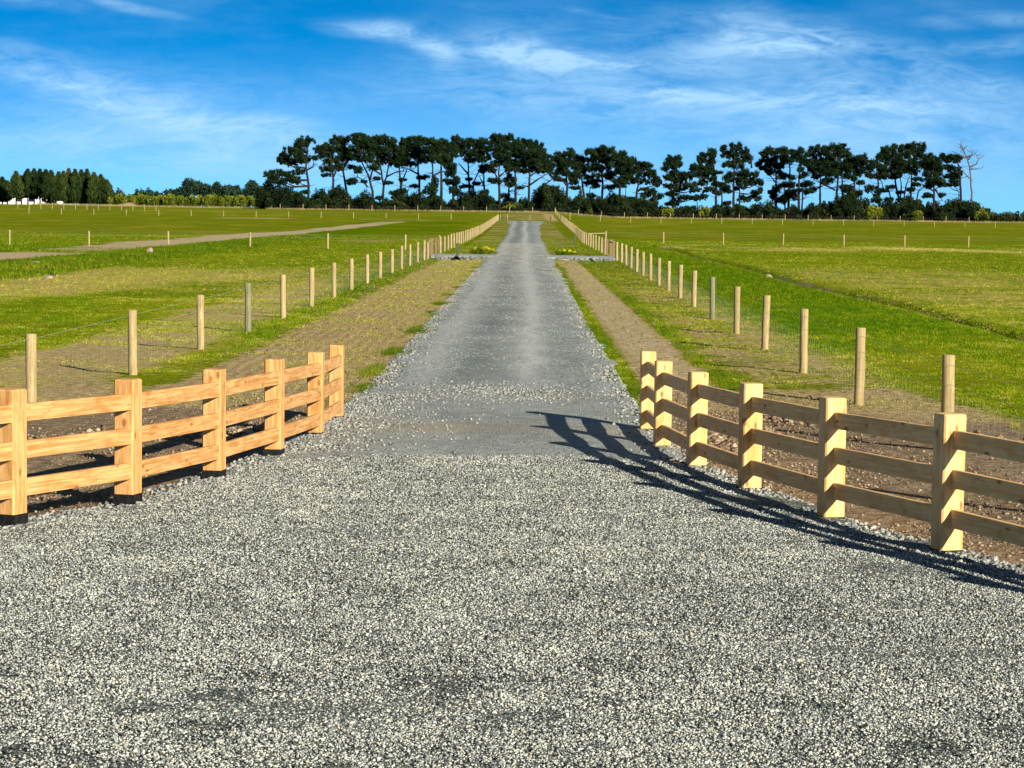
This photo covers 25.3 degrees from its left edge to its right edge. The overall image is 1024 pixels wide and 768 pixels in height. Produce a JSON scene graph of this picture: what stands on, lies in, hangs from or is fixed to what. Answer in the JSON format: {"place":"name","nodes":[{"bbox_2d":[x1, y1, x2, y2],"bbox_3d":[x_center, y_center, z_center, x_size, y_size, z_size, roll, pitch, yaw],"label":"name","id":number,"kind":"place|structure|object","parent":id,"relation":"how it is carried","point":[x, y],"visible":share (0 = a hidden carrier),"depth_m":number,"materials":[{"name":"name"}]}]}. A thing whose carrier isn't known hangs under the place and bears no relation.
{"place":"outdoors","nodes":[
{"label":"outdoors","id":0,"kind":"place"},
{"bbox_2d":[0,197,44,203],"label":"house","id":1,"kind":"structure","parent":0,"point":[24,200],"depth_m":739.46,"materials":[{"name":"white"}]},
{"bbox_2d":[431,254,494,259],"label":"gravel track","id":2,"kind":"structure","parent":0,"point":[465,255],"depth_m":149.84,"materials":[{"name":"grey gravel"}]},
{"bbox_2d":[0,204,1023,567],"bbox_3d":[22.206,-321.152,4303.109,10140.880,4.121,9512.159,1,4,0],"label":"ground","id":3,"kind":"structure","parent":0,"point":[216,224],"depth_m":70.93,"materials":[{"name":"green plant"}]},
{"bbox_2d":[0,180,11,203],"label":"conifer tree","id":4,"kind":"object","parent":3,"relation":"on","point":[4,191],"visible":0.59,"depth_m":701.24,"materials":[{"name":"green plant"}]},
{"bbox_2d":[0,176,12,203],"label":"conifer tree","id":5,"kind":"object","parent":3,"relation":"on","point":[2,179],"visible":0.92,"depth_m":705.39,"materials":[{"name":"green plant"}]},
{"bbox_2d":[6,170,24,203],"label":"conifer tree","id":6,"kind":"object","parent":3,"relation":"on","point":[15,187],"visible":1,"depth_m":689.93,"materials":[{"name":"green plant"}]},
{"bbox_2d":[21,168,33,203],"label":"conifer tree","id":7,"kind":"object","parent":3,"relation":"on","point":[28,178],"visible":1,"depth_m":693.35,"materials":[{"name":"green plant"}]},
{"bbox_2d":[25,168,41,202],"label":"conifer tree","id":8,"kind":"object","parent":3,"relation":"on","point":[33,171],"visible":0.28,"depth_m":700.79,"materials":[{"name":"green plant"}]},
{"bbox_2d":[31,168,42,202],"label":"conifer tree","id":9,"kind":"object","parent":3,"relation":"on","point":[35,182],"visible":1,"depth_m":691.91,"materials":[{"name":"green plant"}]},
{"bbox_2d":[37,169,53,202],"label":"conifer tree","id":10,"kind":"object","parent":3,"relation":"on","point":[45,185],"visible":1,"depth_m":689.82,"materials":[{"name":"green plant"}]},
{"bbox_2d":[41,170,54,203],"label":"conifer tree","id":11,"kind":"object","parent":3,"relation":"on","point":[53,176],"visible":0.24,"depth_m":700.45,"materials":[{"name":"green plant"}]},
{"bbox_2d":[44,275,53,278],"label":"boulder","id":12,"kind":"object","parent":3,"relation":"on","point":[49,276],"visible":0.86,"depth_m":91.92,"materials":[{"name":"beige stone"}]},
{"bbox_2d":[50,171,67,202],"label":"conifer tree","id":13,"kind":"object","parent":3,"relation":"on","point":[59,190],"visible":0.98,"depth_m":691.50,"materials":[{"name":"green plant"}]},
{"bbox_2d":[61,170,71,203],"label":"conifer tree","id":14,"kind":"object","parent":3,"relation":"on","point":[65,177],"visible":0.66,"depth_m":697.76,"materials":[{"name":"green plant"}]},
{"bbox_2d":[65,167,71,203],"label":"conifer tree","id":15,"kind":"object","parent":3,"relation":"on","point":[68,172],"visible":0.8,"depth_m":699.82,"materials":[{"name":"green plant"}]},
{"bbox_2d":[68,168,85,203],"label":"conifer tree","id":16,"kind":"object","parent":3,"relation":"on","point":[75,190],"visible":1,"depth_m":697.00,"materials":[{"name":"green plant"}]},
{"bbox_2d":[17,202,144,210],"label":"wire fence","id":17,"kind":"object","parent":3,"relation":"on","point":[75,206],"visible":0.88,"depth_m":503.93,"materials":[{"name":"grey wood"}]},
{"bbox_2d":[81,168,90,203],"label":"conifer tree","id":18,"kind":"object","parent":3,"relation":"on","point":[85,176],"visible":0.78,"depth_m":699.81,"materials":[{"name":"green plant"}]},
{"bbox_2d":[84,172,101,203],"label":"conifer tree","id":19,"kind":"object","parent":3,"relation":"on","point":[94,180],"visible":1,"depth_m":694.23,"materials":[{"name":"green plant"}]},
{"bbox_2d":[92,174,107,203],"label":"conifer tree","id":20,"kind":"object","parent":3,"relation":"on","point":[101,178],"visible":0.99,"depth_m":696.24,"materials":[{"name":"green plant"}]},
{"bbox_2d":[96,179,115,204],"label":"conifer tree","id":21,"kind":"object","parent":3,"relation":"on","point":[106,191],"visible":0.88,"depth_m":694.09,"materials":[{"name":"green plant"}]},
{"bbox_2d":[0,344,343,526],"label":"timber fence","id":22,"kind":"object","parent":3,"relation":"on","point":[130,433],"visible":0.98,"depth_m":21.60,"materials":[{"name":"brown wood"}]},
{"bbox_2d":[107,192,258,207],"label":"hedge","id":23,"kind":"object","parent":3,"relation":"on","point":[139,199],"visible":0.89,"depth_m":669.62,"materials":[{"name":"green plant"}]},
{"bbox_2d":[171,177,212,197],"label":"broadleaf tree","id":24,"kind":"object","parent":3,"relation":"on","point":[191,186],"visible":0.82,"depth_m":775.75,"materials":[{"name":"green plant"}]},
{"bbox_2d":[0,240,428,402],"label":"wire fence","id":25,"kind":"object","parent":3,"relation":"on","point":[31,354],"visible":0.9,"depth_m":46.84,"materials":[{"name":"grey wood"}]},
{"bbox_2d":[28,208,418,218],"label":"wire fence","id":26,"kind":"object","parent":3,"relation":"on","point":[223,212],"visible":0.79,"depth_m":445.03,"materials":[{"name":"grey wood"}]},
{"bbox_2d":[9,230,439,249],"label":"wire fence","id":27,"kind":"object","parent":3,"relation":"on","point":[249,236],"visible":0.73,"depth_m":173.22,"materials":[{"name":"grey wood"}]},
{"bbox_2d":[210,181,240,199],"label":"broadleaf tree","id":28,"kind":"object","parent":3,"relation":"on","point":[225,190],"visible":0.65,"depth_m":765.49,"materials":[{"name":"green plant"}]},
{"bbox_2d":[238,179,262,201],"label":"broadleaf tree","id":29,"kind":"object","parent":3,"relation":"on","point":[250,188],"visible":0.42,"depth_m":735.91,"materials":[{"name":"green plant"}]},
{"bbox_2d":[263,135,318,198],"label":"pine tree","id":30,"kind":"object","parent":3,"relation":"on","point":[296,151],"visible":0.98,"depth_m":579.01,"materials":[{"name":"green plant"}]},
{"bbox_2d":[312,141,348,190],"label":"pine tree","id":31,"kind":"object","parent":3,"relation":"on","point":[321,150],"visible":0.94,"depth_m":586.14,"materials":[{"name":"green plant"}]},
{"bbox_2d":[327,133,357,196],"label":"pine tree","id":32,"kind":"object","parent":3,"relation":"on","point":[340,149],"visible":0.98,"depth_m":587.71,"materials":[{"name":"green plant"}]},
{"bbox_2d":[345,132,381,198],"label":"pine tree","id":33,"kind":"object","parent":3,"relation":"on","point":[360,141],"visible":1,"depth_m":583.72,"materials":[{"name":"green plant"}]},
{"bbox_2d":[366,134,411,200],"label":"pine tree","id":34,"kind":"object","parent":3,"relation":"on","point":[383,149],"visible":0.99,"depth_m":585.27,"materials":[{"name":"green plant"}]},
{"bbox_2d":[388,142,414,200],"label":"pine tree","id":35,"kind":"object","parent":3,"relation":"on","point":[395,193],"visible":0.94,"depth_m":585.38,"materials":[{"name":"green plant"}]},
{"bbox_2d":[399,134,430,197],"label":"pine tree","id":36,"kind":"object","parent":3,"relation":"on","point":[413,149],"visible":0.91,"depth_m":585.47,"materials":[{"name":"green plant"}]},
{"bbox_2d":[427,238,438,257],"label":"gateway","id":37,"kind":"object","parent":3,"relation":"on","point":[431,246],"visible":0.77,"depth_m":152.68,"materials":[{"name":"beige wood"}]},
{"bbox_2d":[421,136,457,209],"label":"pine tree","id":38,"kind":"object","parent":3,"relation":"on","point":[433,150],"visible":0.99,"depth_m":577.21,"materials":[{"name":"green plant"}]},
{"bbox_2d":[440,163,442,206],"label":"pine tree","id":39,"kind":"object","parent":3,"relation":"on","point":[441,189],"visible":0.86,"depth_m":577.75,"materials":[{"name":"plant"}]},
{"bbox_2d":[438,137,467,205],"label":"pine tree","id":40,"kind":"object","parent":3,"relation":"on","point":[454,182],"visible":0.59,"depth_m":584.70,"materials":[{"name":"green plant"}]},
{"bbox_2d":[456,243,459,255],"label":"service pillar","id":41,"kind":"structure","parent":3,"relation":"on","point":[457,249],"depth_m":148.89,"materials":[{"name":"green plastic"}]},
{"bbox_2d":[435,255,489,260],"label":"culvert headwall","id":42,"kind":"object","parent":3,"relation":"on","point":[437,257],"visible":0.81,"depth_m":146.75,"materials":[{"name":"concrete"}]},
{"bbox_2d":[439,214,498,253],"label":"wire fence","id":43,"kind":"object","parent":3,"relation":"on","point":[471,233],"visible":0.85,"depth_m":230.96,"materials":[{"name":"grey wood"}]},
{"bbox_2d":[450,134,489,192],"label":"pine tree","id":44,"kind":"object","parent":3,"relation":"on","point":[476,152],"visible":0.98,"depth_m":588.40,"materials":[{"name":"green plant"}]},
{"bbox_2d":[469,246,496,253],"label":"flowering weed","id":45,"kind":"object","parent":3,"relation":"on","point":[480,250],"visible":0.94,"depth_m":156.96,"materials":[{"name":"plant"}]},
{"bbox_2d":[474,162,493,194],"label":"pine tree","id":46,"kind":"object","parent":3,"relation":"on","point":[482,169],"visible":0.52,"depth_m":584.77,"materials":[{"name":"green plant"}]},
{"bbox_2d":[485,131,516,209],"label":"pine tree","id":47,"kind":"object","parent":3,"relation":"on","point":[501,153],"visible":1,"depth_m":574.57,"materials":[{"name":"green plant"}]},
{"bbox_2d":[500,172,517,203],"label":"pine tree","id":48,"kind":"object","parent":3,"relation":"on","point":[510,184],"visible":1,"depth_m":579.83,"materials":[{"name":"green plant"}]},
{"bbox_2d":[506,202,520,209],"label":"shrub","id":49,"kind":"object","parent":3,"relation":"on","point":[510,205],"visible":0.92,"depth_m":572.36,"materials":[{"name":"green plant"}]},
{"bbox_2d":[504,141,525,206],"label":"pine tree","id":50,"kind":"object","parent":3,"relation":"on","point":[514,170],"visible":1,"depth_m":576.78,"materials":[{"name":"green plant"}]},
{"bbox_2d":[27,259,1023,560],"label":"soil clods","id":51,"kind":"object","parent":3,"relation":"on","point":[723,441],"visible":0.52,"depth_m":29.84,"materials":[{"name":"brown soil"}]},
{"bbox_2d":[511,137,556,208],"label":"pine tree","id":52,"kind":"object","parent":3,"relation":"on","point":[532,154],"visible":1,"depth_m":575.94,"materials":[{"name":"green plant"}]},
{"bbox_2d":[526,177,558,207],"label":"pine tree","id":53,"kind":"object","parent":3,"relation":"on","point":[553,189],"visible":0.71,"depth_m":578.21,"materials":[{"name":"green plant"}]},
{"bbox_2d":[114,187,990,211],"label":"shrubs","id":54,"kind":"object","parent":3,"relation":"on","point":[149,192],"visible":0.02,"depth_m":1145.90,"materials":[{"name":"green plant"}]},
{"bbox_2d":[554,249,577,254],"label":"flowering weed","id":55,"kind":"object","parent":3,"relation":"on","point":[564,252],"visible":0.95,"depth_m":161.57,"materials":[{"name":"plant"}]},
{"bbox_2d":[550,147,583,203],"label":"pine tree","id":56,"kind":"object","parent":3,"relation":"on","point":[563,160],"visible":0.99,"depth_m":582.32,"materials":[{"name":"green plant"}]},
{"bbox_2d":[555,210,605,253],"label":"wire fence","id":57,"kind":"object","parent":3,"relation":"on","point":[581,235],"visible":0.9,"depth_m":223.07,"materials":[{"name":"grey wood"}]},
{"bbox_2d":[555,257,609,260],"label":"culvert headwall","id":58,"kind":"object","parent":3,"relation":"on","point":[591,259],"visible":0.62,"depth_m":146.98,"materials":[{"name":"concrete"}]},
{"bbox_2d":[568,153,601,202],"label":"pine tree","id":59,"kind":"object","parent":3,"relation":"on","point":[580,165],"visible":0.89,"depth_m":585.45,"materials":[{"name":"green plant"}]},
{"bbox_2d":[589,231,606,238],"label":"strainer assembly","id":60,"kind":"object","parent":3,"relation":"on","point":[605,233],"visible":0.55,"depth_m":232.35,"materials":[{"name":"beige wood"}]},
{"bbox_2d":[583,144,619,203],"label":"pine tree","id":61,"kind":"object","parent":3,"relation":"on","point":[599,155],"visible":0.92,"depth_m":582.39,"materials":[{"name":"green plant"}]},
{"bbox_2d":[603,239,614,256],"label":"gateway","id":62,"kind":"object","parent":3,"relation":"on","point":[611,247],"visible":0.75,"depth_m":159.60,"materials":[{"name":"beige wood"}]},
{"bbox_2d":[315,205,911,218],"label":"wire fence","id":63,"kind":"object","parent":3,"relation":"on","point":[578,212],"visible":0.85,"depth_m":560.28,"materials":[{"name":"grey wood"}]},
{"bbox_2d":[254,179,987,222],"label":"undergrowth","id":64,"kind":"object","parent":3,"relation":"on","point":[839,208],"visible":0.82,"depth_m":574.32,"materials":[{"name":"green plant"}]},
{"bbox_2d":[607,149,634,215],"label":"pine tree","id":65,"kind":"object","parent":3,"relation":"on","point":[620,164],"visible":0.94,"depth_m":577.87,"materials":[{"name":"green plant"}]},
{"bbox_2d":[624,155,664,204],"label":"pine tree","id":66,"kind":"object","parent":3,"relation":"on","point":[641,167],"visible":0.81,"depth_m":584.59,"materials":[{"name":"green plant"}]},
{"bbox_2d":[661,208,674,216],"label":"shrub","id":67,"kind":"object","parent":3,"relation":"on","point":[664,212],"visible":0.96,"depth_m":571.39,"materials":[{"name":"green plant"}]},
{"bbox_2d":[660,154,701,208],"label":"pine tree","id":68,"kind":"object","parent":3,"relation":"on","point":[672,163],"visible":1,"depth_m":582.74,"materials":[{"name":"green plant"}]},
{"bbox_2d":[698,206,710,217],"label":"shrub","id":69,"kind":"object","parent":3,"relation":"on","point":[705,210],"visible":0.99,"depth_m":571.04,"materials":[{"name":"green plant"}]},
{"bbox_2d":[683,146,732,209],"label":"pine tree","id":70,"kind":"object","parent":3,"relation":"on","point":[707,168],"visible":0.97,"depth_m":584.88,"materials":[{"name":"green plant"}]},
{"bbox_2d":[719,141,764,209],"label":"pine tree","id":71,"kind":"object","parent":3,"relation":"on","point":[740,179],"visible":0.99,"depth_m":586.38,"materials":[{"name":"green plant"}]},
{"bbox_2d":[754,145,786,206],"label":"pine tree","id":72,"kind":"object","parent":3,"relation":"on","point":[772,163],"visible":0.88,"depth_m":589.68,"materials":[{"name":"green plant"}]},
{"bbox_2d":[569,215,995,227],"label":"wire fence","id":73,"kind":"object","parent":3,"relation":"on","point":[782,221],"visible":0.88,"depth_m":468.49,"materials":[{"name":"grey wood"}]},
{"bbox_2d":[769,145,797,211],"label":"pine tree","id":74,"kind":"object","parent":3,"relation":"on","point":[784,152],"visible":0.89,"depth_m":584.48,"materials":[{"name":"green plant"}]},
{"bbox_2d":[607,232,989,246],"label":"wire fence","id":75,"kind":"object","parent":3,"relation":"on","point":[811,237],"visible":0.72,"depth_m":232.34,"materials":[{"name":"grey wood"}]},
{"bbox_2d":[785,145,815,209],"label":"pine tree","id":76,"kind":"object","parent":3,"relation":"on","point":[804,161],"visible":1,"depth_m":577.86,"materials":[{"name":"green plant"}]},
{"bbox_2d":[616,242,1023,475],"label":"wire fence","id":77,"kind":"object","parent":3,"relation":"on","point":[948,384],"visible":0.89,"depth_m":42.38,"materials":[{"name":"grey wood"}]},
{"bbox_2d":[805,143,834,205],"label":"pine tree","id":78,"kind":"object","parent":3,"relation":"on","point":[815,167],"visible":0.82,"depth_m":585.77,"materials":[{"name":"green plant"}]},
{"bbox_2d":[639,351,1023,552],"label":"timber fence","id":79,"kind":"object","parent":3,"relation":"on","point":[946,475],"visible":0.96,"depth_m":20.73,"materials":[{"name":"brown wood"}]},
{"bbox_2d":[815,141,852,198],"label":"pine tree","id":80,"kind":"object","parent":3,"relation":"on","point":[840,151],"visible":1,"depth_m":583.33,"materials":[{"name":"green plant"}]},
{"bbox_2d":[835,163,856,194],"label":"pine tree","id":81,"kind":"object","parent":3,"relation":"on","point":[847,168],"visible":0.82,"depth_m":582.55,"materials":[{"name":"green plant"}]},
{"bbox_2d":[840,152,876,205],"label":"pine tree","id":82,"kind":"object","parent":3,"relation":"on","point":[860,162],"visible":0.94,"depth_m":582.09,"materials":[{"name":"green plant"}]},
{"bbox_2d":[866,206,883,219],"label":"shrub","id":83,"kind":"object","parent":3,"relation":"on","point":[872,211],"visible":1,"depth_m":571.01,"materials":[{"name":"green plant"}]},
{"bbox_2d":[863,152,895,203],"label":"pine tree","id":84,"kind":"object","parent":3,"relation":"on","point":[876,198],"visible":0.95,"depth_m":587.22,"materials":[{"name":"green plant"}]},
{"bbox_2d":[876,142,915,202],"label":"pine tree","id":85,"kind":"object","parent":3,"relation":"on","point":[894,162],"visible":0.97,"depth_m":588.85,"materials":[{"name":"green plant"}]},
{"bbox_2d":[901,141,927,203],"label":"pine tree","id":86,"kind":"object","parent":3,"relation":"on","point":[914,151],"visible":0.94,"depth_m":590.19,"materials":[{"name":"green plant"}]},
{"bbox_2d":[912,210,923,220],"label":"shrub","id":87,"kind":"object","parent":3,"relation":"on","point":[917,214],"visible":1,"depth_m":568.19,"materials":[{"name":"green plant"}]},
{"bbox_2d":[919,151,949,220],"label":"pine tree","id":88,"kind":"object","parent":3,"relation":"on","point":[934,167],"visible":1,"depth_m":577.65,"materials":[{"name":"green plant"}]},
{"bbox_2d":[938,152,967,206],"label":"pine tree","id":89,"kind":"object","parent":3,"relation":"on","point":[954,175],"visible":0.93,"depth_m":585.27,"materials":[{"name":"green plant"}]},
{"bbox_2d":[951,143,984,203],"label":"dead pine","id":90,"kind":"object","parent":3,"relation":"on","point":[968,157],"visible":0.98,"depth_m":579.84,"materials":[{"name":"grey plant"}]},
{"bbox_2d":[959,200,989,213],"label":"broadleaf tree","id":91,"kind":"object","parent":3,"relation":"on","point":[979,205],"visible":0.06,"depth_m":696.45,"materials":[{"name":"green plant"}]},
{"bbox_2d":[971,207,989,219],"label":"shrub","id":92,"kind":"object","parent":3,"relation":"on","point":[977,214],"visible":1,"depth_m":572.25,"materials":[{"name":"green plant"}]},
{"bbox_2d":[984,211,1023,221],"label":"hedge","id":93,"kind":"object","parent":3,"relation":"on","point":[1005,216],"visible":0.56,"depth_m":668.93,"materials":[{"name":"green plant"}]},
{"bbox_2d":[0,221,1023,767],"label":"gravel driveway","id":94,"kind":"structure","parent":0,"point":[560,433],"depth_m":17.41,"materials":[{"name":"grey gravel"}]},
{"bbox_2d":[0,453,1023,767],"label":"gravel chips","id":95,"kind":"object","parent":94,"relation":"on","point":[260,595],"visible":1,"depth_m":14.48,"materials":[{"name":"gravel"}]},
{"bbox_2d":[0,231,1023,430],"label":"grass","id":96,"kind":"structure","parent":0,"point":[885,317],"depth_m":70.58,"materials":[{"name":"green plant"}]},
{"bbox_2d":[0,0,1023,214],"label":"sky","id":97,"kind":"structure","parent":0,"point":[156,95],"materials":[{"name":"blue"}]},
{"bbox_2d":[31,203,1023,222],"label":"dry grass","id":98,"kind":"structure","parent":0,"point":[534,211],"depth_m":567.81,"materials":[{"name":"plant"}]},
{"bbox_2d":[545,255,615,260],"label":"gravel track","id":99,"kind":"structure","parent":0,"point":[612,258],"depth_m":149.03,"materials":[{"name":"grey gravel"}]}
]}

